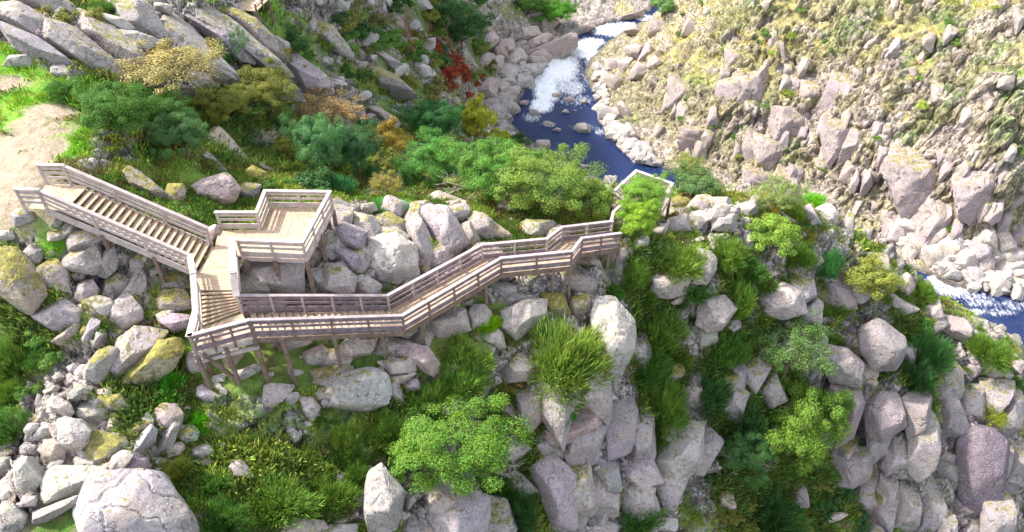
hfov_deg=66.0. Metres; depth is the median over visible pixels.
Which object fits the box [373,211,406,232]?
boulder
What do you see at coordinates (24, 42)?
boulder
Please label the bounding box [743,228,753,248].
boulder
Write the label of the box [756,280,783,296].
broom bush
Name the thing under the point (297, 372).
boulder
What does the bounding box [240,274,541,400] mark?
bedrock
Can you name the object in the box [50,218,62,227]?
boulder
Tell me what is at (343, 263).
boulder
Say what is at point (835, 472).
shrub
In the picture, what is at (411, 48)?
shrub
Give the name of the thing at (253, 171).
boulder
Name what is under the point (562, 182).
broadleaf tree
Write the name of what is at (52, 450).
boulder
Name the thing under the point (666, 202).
lookout platform
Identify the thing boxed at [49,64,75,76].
boulder
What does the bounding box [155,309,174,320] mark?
stone
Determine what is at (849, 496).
shrub
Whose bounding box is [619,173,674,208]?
broadleaf tree
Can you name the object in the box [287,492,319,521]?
broom bush
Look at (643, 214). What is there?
broadleaf tree
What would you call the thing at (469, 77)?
shrub
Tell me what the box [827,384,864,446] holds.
boulder
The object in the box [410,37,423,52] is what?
shrub
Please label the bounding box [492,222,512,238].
boulder
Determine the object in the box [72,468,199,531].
boulder
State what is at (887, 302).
broom bush
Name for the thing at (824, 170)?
shrub
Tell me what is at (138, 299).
stone
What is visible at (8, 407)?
shrub
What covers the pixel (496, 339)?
boulder
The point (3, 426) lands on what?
broom bush
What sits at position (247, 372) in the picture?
boulder
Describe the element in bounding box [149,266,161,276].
stone
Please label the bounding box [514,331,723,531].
cliff face
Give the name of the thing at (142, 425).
boulder
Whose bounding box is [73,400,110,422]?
boulder
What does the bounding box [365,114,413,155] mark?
broadleaf tree
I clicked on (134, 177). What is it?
boulder
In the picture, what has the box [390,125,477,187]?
broadleaf tree
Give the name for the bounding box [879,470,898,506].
boulder
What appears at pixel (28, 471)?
boulder
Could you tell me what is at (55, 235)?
stone
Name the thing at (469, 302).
boulder
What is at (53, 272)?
boulder
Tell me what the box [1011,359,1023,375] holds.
stone
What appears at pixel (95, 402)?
stone
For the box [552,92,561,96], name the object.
boulder
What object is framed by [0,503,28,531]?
boulder
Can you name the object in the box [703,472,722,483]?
shrub
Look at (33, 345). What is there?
shrub
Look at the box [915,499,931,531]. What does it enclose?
boulder
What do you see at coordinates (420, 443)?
broadleaf tree
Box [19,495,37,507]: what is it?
boulder
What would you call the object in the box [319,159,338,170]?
shrub
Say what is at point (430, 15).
shrub
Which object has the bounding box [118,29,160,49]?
boulder
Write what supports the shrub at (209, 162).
on the terrain at (846, 26)
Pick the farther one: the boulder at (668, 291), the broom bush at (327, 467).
the boulder at (668, 291)
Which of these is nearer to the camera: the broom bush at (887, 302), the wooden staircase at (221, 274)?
the wooden staircase at (221, 274)
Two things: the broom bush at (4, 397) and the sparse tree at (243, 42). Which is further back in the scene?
the sparse tree at (243, 42)
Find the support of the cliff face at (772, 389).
on the terrain at (846, 26)
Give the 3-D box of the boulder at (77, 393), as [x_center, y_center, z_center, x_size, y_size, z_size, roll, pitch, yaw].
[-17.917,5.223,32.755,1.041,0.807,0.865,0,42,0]
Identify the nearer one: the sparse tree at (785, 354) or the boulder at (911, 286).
the sparse tree at (785, 354)
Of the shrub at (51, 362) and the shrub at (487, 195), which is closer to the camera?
the shrub at (51, 362)
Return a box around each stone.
[0,447,15,456]
[0,476,6,483]
[0,483,13,493]
[1,491,15,503]
[10,415,23,438]
[25,489,34,494]
[31,414,39,422]
[34,394,42,406]
[37,445,42,455]
[46,381,54,388]
[47,229,66,240]
[47,458,63,469]
[48,424,57,440]
[59,389,71,399]
[62,222,77,236]
[65,458,72,464]
[73,364,86,379]
[76,449,86,457]
[80,325,86,335]
[81,298,89,308]
[84,295,113,314]
[87,393,103,407]
[89,423,98,430]
[104,462,116,468]
[109,235,119,245]
[109,450,134,468]
[131,451,140,458]
[132,295,141,302]
[133,254,148,261]
[141,412,153,425]
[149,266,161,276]
[150,445,156,452]
[153,457,165,466]
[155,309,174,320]
[165,441,184,456]
[201,459,212,464]
[317,261,324,268]
[377,360,383,367]
[387,354,396,358]
[420,266,429,273]
[424,322,430,328]
[473,331,482,341]
[521,286,528,291]
[667,362,684,382]
[671,297,682,304]
[677,207,692,214]
[694,236,703,240]
[708,233,719,250]
[719,449,743,463]
[719,489,735,508]
[723,373,741,391]
[727,315,741,331]
[738,217,750,227]
[782,319,797,328]
[792,485,809,507]
[828,511,847,522]
[838,441,857,459]
[865,376,878,385]
[865,380,885,402]
[958,505,973,513]
[1007,477,1021,483]
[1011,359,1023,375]
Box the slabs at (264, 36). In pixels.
[223,7,418,99]
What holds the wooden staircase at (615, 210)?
on the terrain at (846, 26)
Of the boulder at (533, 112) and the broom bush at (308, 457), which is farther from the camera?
the boulder at (533, 112)
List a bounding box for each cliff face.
[414,433,538,531]
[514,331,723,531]
[721,272,827,422]
[842,252,1013,389]
[854,359,1023,531]
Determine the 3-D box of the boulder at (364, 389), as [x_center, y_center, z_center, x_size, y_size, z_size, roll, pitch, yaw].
[-7.542,5.818,37.608,3.672,2.500,2.559,0,42,0]
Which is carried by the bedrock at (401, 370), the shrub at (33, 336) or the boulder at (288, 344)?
the boulder at (288, 344)
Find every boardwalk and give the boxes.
[235,0,275,29]
[235,220,621,387]
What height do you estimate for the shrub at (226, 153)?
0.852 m
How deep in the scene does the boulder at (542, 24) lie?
118.68 m
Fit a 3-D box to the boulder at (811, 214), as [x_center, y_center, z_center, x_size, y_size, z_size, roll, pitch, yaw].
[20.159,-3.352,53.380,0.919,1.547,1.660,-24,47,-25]
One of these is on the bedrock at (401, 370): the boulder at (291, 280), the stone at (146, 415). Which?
the boulder at (291, 280)
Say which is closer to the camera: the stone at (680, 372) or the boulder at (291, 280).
the boulder at (291, 280)
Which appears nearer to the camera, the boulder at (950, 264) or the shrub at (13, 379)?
the shrub at (13, 379)
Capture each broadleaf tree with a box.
[67,75,161,139]
[134,85,195,129]
[134,101,209,160]
[189,81,251,123]
[220,57,298,118]
[278,112,345,171]
[284,29,311,53]
[332,115,386,174]
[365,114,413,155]
[382,392,536,506]
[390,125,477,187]
[392,98,465,139]
[431,0,478,35]
[432,133,543,201]
[448,10,495,49]
[452,91,499,137]
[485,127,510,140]
[489,142,608,215]
[510,131,532,146]
[512,0,550,13]
[530,0,579,21]
[565,183,618,220]
[613,197,663,236]
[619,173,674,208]
[650,0,676,16]
[661,162,725,197]
[717,416,778,486]
[745,212,802,262]
[763,366,858,475]
[843,250,910,308]
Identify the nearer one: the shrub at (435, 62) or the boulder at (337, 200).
the boulder at (337, 200)
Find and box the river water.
[512,0,1023,344]
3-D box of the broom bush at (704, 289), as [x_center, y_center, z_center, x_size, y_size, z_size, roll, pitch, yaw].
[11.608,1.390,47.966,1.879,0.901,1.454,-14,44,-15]
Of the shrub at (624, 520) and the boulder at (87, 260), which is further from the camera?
the shrub at (624, 520)
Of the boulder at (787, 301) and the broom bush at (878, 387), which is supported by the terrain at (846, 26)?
the broom bush at (878, 387)
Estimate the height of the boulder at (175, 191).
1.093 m
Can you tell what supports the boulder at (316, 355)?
on the bedrock at (401, 370)
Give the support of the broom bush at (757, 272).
on the terrain at (846, 26)
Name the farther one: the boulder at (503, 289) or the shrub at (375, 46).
the shrub at (375, 46)
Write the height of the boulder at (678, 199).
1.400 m
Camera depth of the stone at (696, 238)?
48.26 m
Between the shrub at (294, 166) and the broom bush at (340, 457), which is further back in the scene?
the shrub at (294, 166)
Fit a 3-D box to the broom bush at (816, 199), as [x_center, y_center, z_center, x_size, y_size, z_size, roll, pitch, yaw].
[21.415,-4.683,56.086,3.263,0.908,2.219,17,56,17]
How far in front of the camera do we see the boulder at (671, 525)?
46.66 m
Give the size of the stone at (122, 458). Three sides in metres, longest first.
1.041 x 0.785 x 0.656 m
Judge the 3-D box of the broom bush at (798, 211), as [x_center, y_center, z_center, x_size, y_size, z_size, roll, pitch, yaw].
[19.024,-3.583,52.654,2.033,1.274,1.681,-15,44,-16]
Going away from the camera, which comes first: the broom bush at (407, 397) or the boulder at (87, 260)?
the boulder at (87, 260)
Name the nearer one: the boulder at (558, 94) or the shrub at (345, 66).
the shrub at (345, 66)
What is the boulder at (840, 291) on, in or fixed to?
on the terrain at (846, 26)
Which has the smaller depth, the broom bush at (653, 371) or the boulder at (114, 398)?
the boulder at (114, 398)
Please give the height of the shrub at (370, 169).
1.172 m
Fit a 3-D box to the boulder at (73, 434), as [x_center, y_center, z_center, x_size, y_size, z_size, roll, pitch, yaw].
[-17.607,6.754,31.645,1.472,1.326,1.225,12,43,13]
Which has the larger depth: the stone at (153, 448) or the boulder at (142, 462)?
the stone at (153, 448)
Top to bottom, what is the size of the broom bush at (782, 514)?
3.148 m
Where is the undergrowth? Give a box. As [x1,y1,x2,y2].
[0,60,974,531]
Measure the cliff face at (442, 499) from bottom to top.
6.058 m
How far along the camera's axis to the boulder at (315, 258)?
38.93 m
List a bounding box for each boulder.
[0,0,47,42]
[0,21,77,68]
[0,230,15,241]
[0,245,48,314]
[0,456,11,476]
[0,490,11,501]
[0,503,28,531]
[3,54,33,67]
[6,470,12,481]
[11,208,34,227]
[13,456,44,494]
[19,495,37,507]
[20,442,38,456]
[22,244,44,265]
[23,423,39,434]
[30,298,82,332]
[31,495,78,524]
[33,422,50,440]
[36,258,72,291]
[37,410,45,421]
[40,465,107,504]
[42,385,60,394]
[42,438,66,464]
[47,396,74,416]
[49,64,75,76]
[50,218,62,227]
[50,323,80,345]
[51,372,64,382]
[56,416,91,450]
[61,245,102,274]
[64,372,74,386]
[65,230,101,252]
[66,363,77,373]
[67,384,93,401]
[70,272,84,280]
[72,400,83,405]
[72,456,97,465]
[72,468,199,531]
[73,278,100,302]
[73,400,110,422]
[77,356,85,363]
[81,318,100,347]
[82,346,118,384]
[83,430,128,462]
[93,332,103,346]
[94,388,110,394]
[96,393,125,410]
[97,246,119,278]
[97,420,107,428]
[99,13,134,29]
[101,272,129,296]
[105,409,123,432]
[107,293,143,329]
[109,325,167,377]
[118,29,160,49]
[119,337,184,386]
[120,268,146,296]
[122,165,167,198]
[126,457,149,468]
[129,254,143,272]
[129,421,152,441]
[132,424,157,451]
[153,402,184,429]
[154,2,173,13]
[154,289,191,312]
[155,420,182,455]
[157,313,190,332]
[161,273,187,289]
[165,183,186,200]
[178,424,198,442]
[184,13,256,64]
[185,351,206,373]
[189,172,240,204]
[191,445,213,458]
[195,384,215,401]
[198,457,208,464]
[200,150,226,171]
[205,224,221,241]
[207,126,245,157]
[212,62,235,81]
[221,347,244,367]
[228,459,253,478]
[232,364,261,379]
[240,182,260,198]
[241,261,304,293]
[245,165,269,179]
[250,157,272,169]
[261,383,294,407]
[267,371,273,376]
[270,335,290,350]
[275,36,291,49]
[275,518,328,531]
[287,369,303,375]
[288,51,334,95]
[290,430,300,442]
[299,396,320,420]
[302,345,328,365]
[305,247,322,269]
[305,277,317,291]
[309,364,353,385]
[311,267,326,292]
[322,367,391,412]
[324,197,350,208]
[325,523,357,531]
[332,222,368,248]
[332,246,360,271]
[334,473,342,481]
[335,260,346,266]
[356,274,363,284]
[360,202,377,212]
[363,462,405,531]
[365,105,400,128]
[365,232,418,284]
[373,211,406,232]
[374,50,401,67]
[390,381,404,404]
[393,341,439,376]
[400,268,419,293]
[402,513,421,531]
[403,378,420,393]
[405,211,433,271]
[405,490,416,509]
[411,200,431,204]
[417,0,432,9]
[420,203,470,257]
[426,485,490,531]
[429,306,470,338]
[438,37,450,54]
[443,200,461,204]
[461,220,479,245]
[462,299,473,305]
[467,304,491,329]
[480,329,505,349]
[483,290,495,304]
[491,44,508,58]
[491,282,522,296]
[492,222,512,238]
[499,402,517,420]
[500,298,547,340]
[503,293,535,304]
[518,219,556,236]
[519,100,528,105]
[526,32,577,58]
[527,454,577,531]
[529,109,539,115]
[535,140,550,147]
[538,16,549,29]
[538,369,603,405]
[539,291,570,316]
[542,121,554,126]
[542,408,602,446]
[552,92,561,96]
[558,267,597,293]
[563,96,574,101]
[570,292,591,315]
[571,463,598,516]
[574,123,590,132]
[576,21,595,32]
[577,256,601,268]
[580,99,587,103]
[585,452,599,465]
[590,295,636,380]
[596,460,621,492]
[596,513,608,524]
[605,397,637,460]
[610,247,627,260]
[611,374,618,390]
[615,10,645,20]
[622,454,663,486]
[625,487,655,497]
[632,235,648,249]
[635,140,650,145]
[648,272,691,298]
[653,222,667,235]
[654,418,704,480]
[656,517,677,531]
[667,214,691,231]
[670,193,692,206]
[688,208,710,228]
[692,248,716,284]
[695,294,737,333]
[698,328,718,346]
[707,197,731,205]
[711,213,737,232]
[728,363,746,390]
[737,200,757,215]
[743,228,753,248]
[758,282,807,319]
[779,210,798,222]
[804,203,821,226]
[815,202,839,223]
[820,344,864,389]
[824,277,857,312]
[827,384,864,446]
[829,445,872,489]
[857,318,906,371]
[863,390,906,443]
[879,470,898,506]
[885,222,905,243]
[895,272,914,295]
[901,389,931,438]
[908,233,927,253]
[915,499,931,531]
[922,299,943,319]
[931,243,944,255]
[937,456,957,491]
[938,262,957,274]
[940,390,969,439]
[942,314,974,343]
[953,424,1009,516]
[968,240,991,261]
[1000,250,1015,262]
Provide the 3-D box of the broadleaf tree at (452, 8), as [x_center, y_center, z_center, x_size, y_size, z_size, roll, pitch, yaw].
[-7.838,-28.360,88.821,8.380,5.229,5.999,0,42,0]
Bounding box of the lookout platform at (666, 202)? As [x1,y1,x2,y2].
[609,169,673,224]
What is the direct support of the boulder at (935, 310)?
on the cliff face at (908, 308)
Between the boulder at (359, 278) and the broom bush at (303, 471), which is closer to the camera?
the broom bush at (303, 471)
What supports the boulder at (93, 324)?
on the terrain at (846, 26)
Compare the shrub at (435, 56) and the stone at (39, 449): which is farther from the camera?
the shrub at (435, 56)
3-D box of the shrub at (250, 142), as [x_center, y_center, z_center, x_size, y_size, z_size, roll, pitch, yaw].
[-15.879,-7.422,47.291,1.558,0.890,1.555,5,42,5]
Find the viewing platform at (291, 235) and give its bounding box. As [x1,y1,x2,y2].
[213,189,337,311]
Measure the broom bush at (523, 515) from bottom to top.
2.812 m
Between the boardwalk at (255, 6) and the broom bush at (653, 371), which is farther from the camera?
the boardwalk at (255, 6)
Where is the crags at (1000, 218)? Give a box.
[692,105,1023,244]
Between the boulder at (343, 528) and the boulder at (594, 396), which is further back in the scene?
the boulder at (594, 396)
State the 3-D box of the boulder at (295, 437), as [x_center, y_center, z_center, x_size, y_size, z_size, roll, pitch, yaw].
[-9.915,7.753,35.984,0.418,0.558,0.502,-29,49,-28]
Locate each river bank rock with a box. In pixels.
[479,10,558,112]
[600,16,664,138]
[895,214,1016,296]
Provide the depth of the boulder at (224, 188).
39.74 m
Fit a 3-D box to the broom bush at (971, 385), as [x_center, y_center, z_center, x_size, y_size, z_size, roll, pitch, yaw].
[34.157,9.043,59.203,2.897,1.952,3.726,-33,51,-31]
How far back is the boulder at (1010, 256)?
78.69 m
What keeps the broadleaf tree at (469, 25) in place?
on the terrain at (846, 26)
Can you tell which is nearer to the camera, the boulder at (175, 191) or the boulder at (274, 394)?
the boulder at (274, 394)
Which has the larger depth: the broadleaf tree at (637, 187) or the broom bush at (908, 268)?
the broom bush at (908, 268)
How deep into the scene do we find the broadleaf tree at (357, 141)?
48.41 m
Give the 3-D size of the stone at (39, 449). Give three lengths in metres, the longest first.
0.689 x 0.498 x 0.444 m
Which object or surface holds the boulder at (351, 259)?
on the bedrock at (339, 278)
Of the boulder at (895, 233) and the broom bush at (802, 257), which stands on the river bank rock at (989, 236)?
the boulder at (895, 233)
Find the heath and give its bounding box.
[69,0,1023,312]
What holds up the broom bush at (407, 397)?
on the terrain at (846, 26)
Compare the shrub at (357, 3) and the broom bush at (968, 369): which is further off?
the shrub at (357, 3)
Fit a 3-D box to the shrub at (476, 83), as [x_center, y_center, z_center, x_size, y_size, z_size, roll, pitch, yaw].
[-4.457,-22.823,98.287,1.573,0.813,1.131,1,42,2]
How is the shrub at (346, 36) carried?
on the terrain at (846, 26)
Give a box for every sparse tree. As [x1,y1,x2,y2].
[113,36,227,101]
[216,22,250,69]
[295,84,367,125]
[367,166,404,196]
[668,151,705,174]
[748,174,811,210]
[748,307,838,378]
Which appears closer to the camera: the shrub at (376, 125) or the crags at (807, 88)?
the shrub at (376, 125)
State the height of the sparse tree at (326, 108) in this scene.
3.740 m
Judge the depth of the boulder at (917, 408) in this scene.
54.22 m
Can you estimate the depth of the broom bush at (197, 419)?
33.94 m
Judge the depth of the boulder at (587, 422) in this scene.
42.61 m
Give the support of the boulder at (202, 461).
on the terrain at (846, 26)
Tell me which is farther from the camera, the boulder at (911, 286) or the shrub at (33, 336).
the boulder at (911, 286)
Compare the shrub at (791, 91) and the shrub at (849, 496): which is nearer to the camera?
the shrub at (849, 496)
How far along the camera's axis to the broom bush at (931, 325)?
57.60 m
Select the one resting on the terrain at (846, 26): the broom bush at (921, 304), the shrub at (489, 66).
the broom bush at (921, 304)
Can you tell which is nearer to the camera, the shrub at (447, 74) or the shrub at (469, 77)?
the shrub at (447, 74)
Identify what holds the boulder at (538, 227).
on the bedrock at (339, 278)
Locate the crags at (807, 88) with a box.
[674,43,949,236]
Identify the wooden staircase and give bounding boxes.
[12,163,213,283]
[185,237,270,388]
[609,192,630,230]
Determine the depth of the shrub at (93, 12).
43.67 m
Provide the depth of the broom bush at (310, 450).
35.79 m
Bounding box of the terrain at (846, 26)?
[0,0,1023,531]
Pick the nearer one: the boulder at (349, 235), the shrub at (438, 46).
the boulder at (349, 235)
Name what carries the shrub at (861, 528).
on the terrain at (846, 26)
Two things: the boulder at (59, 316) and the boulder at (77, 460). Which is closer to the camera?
the boulder at (77, 460)
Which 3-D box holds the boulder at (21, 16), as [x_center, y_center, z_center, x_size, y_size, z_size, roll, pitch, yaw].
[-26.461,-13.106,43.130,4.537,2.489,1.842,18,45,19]
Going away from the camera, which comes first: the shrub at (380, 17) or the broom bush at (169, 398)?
the broom bush at (169, 398)
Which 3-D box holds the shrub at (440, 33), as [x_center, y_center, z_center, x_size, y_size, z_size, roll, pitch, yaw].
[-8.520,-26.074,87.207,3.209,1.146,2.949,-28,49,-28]
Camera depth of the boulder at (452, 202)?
45.66 m
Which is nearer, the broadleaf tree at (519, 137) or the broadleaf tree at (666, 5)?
the broadleaf tree at (519, 137)
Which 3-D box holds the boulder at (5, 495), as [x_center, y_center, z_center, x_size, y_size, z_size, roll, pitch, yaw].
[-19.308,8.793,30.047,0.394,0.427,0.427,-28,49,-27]
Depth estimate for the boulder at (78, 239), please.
34.26 m
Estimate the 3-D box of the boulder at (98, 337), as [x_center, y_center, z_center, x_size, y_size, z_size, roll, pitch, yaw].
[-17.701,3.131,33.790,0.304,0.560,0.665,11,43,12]
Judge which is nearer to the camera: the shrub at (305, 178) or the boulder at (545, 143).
the shrub at (305, 178)
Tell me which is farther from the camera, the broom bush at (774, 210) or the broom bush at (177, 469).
the broom bush at (774, 210)
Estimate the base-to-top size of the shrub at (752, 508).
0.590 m
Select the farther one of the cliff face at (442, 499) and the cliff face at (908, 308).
the cliff face at (908, 308)
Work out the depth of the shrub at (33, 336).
33.89 m
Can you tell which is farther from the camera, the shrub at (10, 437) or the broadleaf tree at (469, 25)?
the broadleaf tree at (469, 25)
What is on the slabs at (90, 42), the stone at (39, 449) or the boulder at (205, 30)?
the boulder at (205, 30)
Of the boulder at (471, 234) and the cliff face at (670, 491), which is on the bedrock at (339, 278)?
the boulder at (471, 234)
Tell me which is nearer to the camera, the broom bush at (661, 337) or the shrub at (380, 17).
the broom bush at (661, 337)
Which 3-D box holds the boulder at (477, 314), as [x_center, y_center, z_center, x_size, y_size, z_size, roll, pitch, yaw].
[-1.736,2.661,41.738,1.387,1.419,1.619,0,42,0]
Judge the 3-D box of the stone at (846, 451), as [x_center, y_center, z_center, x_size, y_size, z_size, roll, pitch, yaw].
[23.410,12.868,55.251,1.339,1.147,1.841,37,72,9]
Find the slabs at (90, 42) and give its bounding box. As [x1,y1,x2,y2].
[16,0,305,101]
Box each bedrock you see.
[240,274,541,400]
[317,190,570,293]
[614,194,730,229]
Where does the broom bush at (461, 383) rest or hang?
on the terrain at (846, 26)
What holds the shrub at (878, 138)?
on the terrain at (846, 26)
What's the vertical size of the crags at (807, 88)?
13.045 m
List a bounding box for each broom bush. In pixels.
[0,331,28,383]
[0,377,28,408]
[0,406,33,446]
[21,345,60,373]
[39,79,86,104]
[84,0,115,12]
[152,388,178,403]
[154,452,196,487]
[157,370,187,395]
[187,407,219,440]
[197,474,219,500]
[197,490,255,531]
[201,469,236,496]
[205,514,228,531]
[222,51,234,64]
[233,462,325,531]
[255,498,279,531]
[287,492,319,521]
[291,446,316,470]
[295,456,315,476]
[298,444,324,467]
[300,469,363,524]
[305,453,338,481]
[311,493,335,518]
[315,168,358,195]
[325,414,367,453]
[327,447,355,468]
[334,439,357,462]
[340,474,358,487]
[341,453,372,487]
[353,519,373,531]
[356,434,374,450]
[364,406,411,448]
[371,195,409,214]
[394,377,450,424]
[404,392,412,405]
[427,355,495,403]
[441,327,498,380]
[474,314,502,340]
[483,467,525,499]
[499,484,541,531]
[501,391,517,403]
[522,310,619,421]
[565,404,584,427]
[605,281,627,302]
[616,255,653,290]
[619,504,669,531]
[632,350,677,394]
[639,290,661,306]
[640,376,692,443]
[642,304,693,358]
[645,268,658,287]
[652,238,716,286]
[656,430,686,457]
[665,303,691,312]
[674,353,693,365]
[681,284,710,308]
[681,352,696,369]
[685,366,735,425]
[687,315,696,327]
[692,285,719,299]
[704,233,752,272]
[708,324,754,368]
[721,269,758,316]
[722,394,768,445]
[728,293,751,319]
[735,253,769,285]
[748,483,815,531]
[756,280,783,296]
[757,309,777,326]
[759,202,774,211]
[761,404,775,423]
[765,205,783,214]
[778,238,820,273]
[782,202,805,222]
[794,191,827,206]
[801,231,817,245]
[815,245,848,281]
[822,300,851,324]
[823,301,834,318]
[823,329,841,344]
[825,318,838,329]
[868,379,883,397]
[882,293,893,306]
[893,357,939,396]
[901,316,958,378]
[904,263,912,272]
[915,278,938,303]
[916,299,926,309]
[922,315,938,329]
[961,331,1021,378]
[962,365,973,374]
[965,379,980,393]
[975,324,984,331]
[980,397,1009,430]
[1001,335,1013,343]
[1007,340,1022,353]
[1008,368,1023,394]
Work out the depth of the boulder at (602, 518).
44.60 m
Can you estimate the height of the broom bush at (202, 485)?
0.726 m
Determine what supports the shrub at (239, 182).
on the terrain at (846, 26)
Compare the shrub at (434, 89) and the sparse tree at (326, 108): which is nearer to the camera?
the sparse tree at (326, 108)
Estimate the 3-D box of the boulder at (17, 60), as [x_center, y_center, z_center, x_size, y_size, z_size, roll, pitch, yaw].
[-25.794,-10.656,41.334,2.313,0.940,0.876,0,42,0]
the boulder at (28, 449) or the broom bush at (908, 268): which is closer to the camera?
the boulder at (28, 449)
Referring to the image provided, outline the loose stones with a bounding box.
[212,0,1023,477]
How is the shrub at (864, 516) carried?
on the terrain at (846, 26)
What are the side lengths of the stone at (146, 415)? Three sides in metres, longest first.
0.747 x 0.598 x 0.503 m
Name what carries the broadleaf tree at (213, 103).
on the terrain at (846, 26)
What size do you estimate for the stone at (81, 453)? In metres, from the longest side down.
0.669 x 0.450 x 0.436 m
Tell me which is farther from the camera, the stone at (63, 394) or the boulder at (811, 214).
the boulder at (811, 214)
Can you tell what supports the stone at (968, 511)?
on the cliff face at (917, 458)
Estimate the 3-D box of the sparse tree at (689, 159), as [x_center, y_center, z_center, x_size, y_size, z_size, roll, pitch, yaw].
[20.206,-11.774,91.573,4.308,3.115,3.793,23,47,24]
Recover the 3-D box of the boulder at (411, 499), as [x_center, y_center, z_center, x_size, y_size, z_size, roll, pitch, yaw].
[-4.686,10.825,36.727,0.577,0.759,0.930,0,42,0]
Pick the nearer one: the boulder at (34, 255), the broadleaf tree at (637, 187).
the boulder at (34, 255)
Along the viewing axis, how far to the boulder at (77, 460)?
31.41 m
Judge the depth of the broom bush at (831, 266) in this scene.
52.49 m
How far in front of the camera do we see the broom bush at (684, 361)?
48.71 m
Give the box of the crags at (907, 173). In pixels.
[666,59,996,259]
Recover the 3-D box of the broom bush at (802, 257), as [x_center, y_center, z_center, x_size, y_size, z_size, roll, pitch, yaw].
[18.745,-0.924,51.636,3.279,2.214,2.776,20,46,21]
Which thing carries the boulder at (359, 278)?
on the bedrock at (339, 278)
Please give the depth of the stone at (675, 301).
47.53 m
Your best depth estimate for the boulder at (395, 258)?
40.11 m
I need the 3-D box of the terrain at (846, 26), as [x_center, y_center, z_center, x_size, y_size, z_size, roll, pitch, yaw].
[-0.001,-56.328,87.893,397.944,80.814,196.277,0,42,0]
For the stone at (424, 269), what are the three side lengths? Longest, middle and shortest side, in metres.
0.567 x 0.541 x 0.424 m
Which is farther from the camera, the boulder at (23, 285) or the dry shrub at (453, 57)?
the dry shrub at (453, 57)
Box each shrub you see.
[0,402,16,418]
[1,376,32,403]
[2,411,17,432]
[3,404,25,430]
[6,431,13,442]
[10,356,33,371]
[13,386,29,400]
[20,326,51,346]
[23,328,50,347]
[28,380,42,393]
[32,350,60,370]
[34,8,47,14]
[36,349,65,370]
[40,3,81,23]
[84,6,105,20]
[139,143,162,159]
[153,153,171,168]
[196,157,224,173]
[201,37,213,45]
[216,149,232,163]
[225,100,265,123]
[236,179,246,184]
[240,137,257,150]
[240,147,251,155]
[245,124,272,145]
[254,126,282,146]
[254,174,269,183]
[257,178,276,189]
[258,1,275,13]
[264,116,291,135]
[264,137,294,159]
[281,178,299,185]
[283,22,305,34]
[283,48,291,55]
[284,160,301,173]
[289,162,331,189]
[302,50,317,60]
[313,186,329,189]
[316,40,335,51]
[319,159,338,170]
[330,10,350,27]
[339,8,366,32]
[340,63,351,72]
[341,29,360,40]
[341,42,360,62]
[344,70,357,78]
[353,0,365,7]
[355,14,383,40]
[356,68,372,81]
[356,68,382,79]
[360,6,373,16]
[361,46,373,55]
[361,118,381,130]
[362,163,399,189]
[367,146,399,170]
[368,12,398,28]
[369,39,383,53]
[378,26,407,48]
[386,68,395,72]
[387,0,404,13]
[397,168,427,185]
[399,36,417,55]
[400,74,419,88]
[402,0,411,4]
[406,52,417,59]
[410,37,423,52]
[411,29,434,45]
[412,42,427,62]
[422,8,441,21]
[423,72,448,102]
[425,49,432,58]
[430,52,438,59]
[430,58,443,67]
[431,24,445,36]
[434,42,442,50]
[439,38,450,52]
[439,65,462,79]
[440,53,455,67]
[445,50,465,62]
[445,78,454,92]
[446,72,456,82]
[446,81,457,89]
[453,60,460,67]
[458,63,469,73]
[461,68,473,79]
[462,76,472,81]
[465,91,474,97]
[471,70,481,82]
[472,38,483,48]
[472,41,488,52]
[473,0,487,4]
[473,80,481,86]
[478,36,491,53]
[483,51,497,70]
[485,191,506,202]
[496,380,517,394]
[619,513,644,531]
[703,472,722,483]
[717,507,745,525]
[736,521,759,531]
[744,471,772,490]
[745,499,757,511]
[760,28,772,37]
[781,89,794,97]
[784,31,799,39]
[795,513,813,531]
[797,7,806,13]
[811,478,832,492]
[813,498,827,510]
[815,163,828,173]
[818,496,841,513]
[821,467,841,480]
[823,509,832,520]
[826,488,836,497]
[834,488,855,501]
[851,502,873,530]
[852,521,870,531]
[872,135,881,140]
[874,489,882,503]
[915,100,929,109]
[916,75,923,80]
[944,16,954,24]
[951,38,963,45]
[990,4,1003,10]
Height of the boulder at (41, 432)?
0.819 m
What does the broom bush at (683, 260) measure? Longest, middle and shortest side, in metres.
4.725 x 3.659 x 2.387 m
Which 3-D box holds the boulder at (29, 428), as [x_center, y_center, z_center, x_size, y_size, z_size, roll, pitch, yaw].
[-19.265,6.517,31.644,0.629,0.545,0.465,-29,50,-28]
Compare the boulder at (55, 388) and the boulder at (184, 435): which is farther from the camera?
the boulder at (184, 435)
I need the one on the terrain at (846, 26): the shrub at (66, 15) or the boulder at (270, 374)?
the boulder at (270, 374)
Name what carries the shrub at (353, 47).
on the terrain at (846, 26)
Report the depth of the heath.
79.48 m
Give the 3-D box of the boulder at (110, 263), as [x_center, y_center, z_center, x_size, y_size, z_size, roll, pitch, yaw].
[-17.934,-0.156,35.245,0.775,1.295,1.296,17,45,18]
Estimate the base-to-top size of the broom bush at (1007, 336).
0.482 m
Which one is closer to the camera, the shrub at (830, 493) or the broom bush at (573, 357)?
the broom bush at (573, 357)
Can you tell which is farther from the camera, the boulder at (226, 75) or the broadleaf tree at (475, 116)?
the broadleaf tree at (475, 116)
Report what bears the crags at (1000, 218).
on the terrain at (846, 26)
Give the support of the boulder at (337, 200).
on the bedrock at (339, 278)
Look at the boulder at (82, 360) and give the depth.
34.52 m
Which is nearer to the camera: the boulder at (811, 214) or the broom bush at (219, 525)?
the broom bush at (219, 525)
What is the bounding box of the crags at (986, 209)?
[652,0,1023,238]

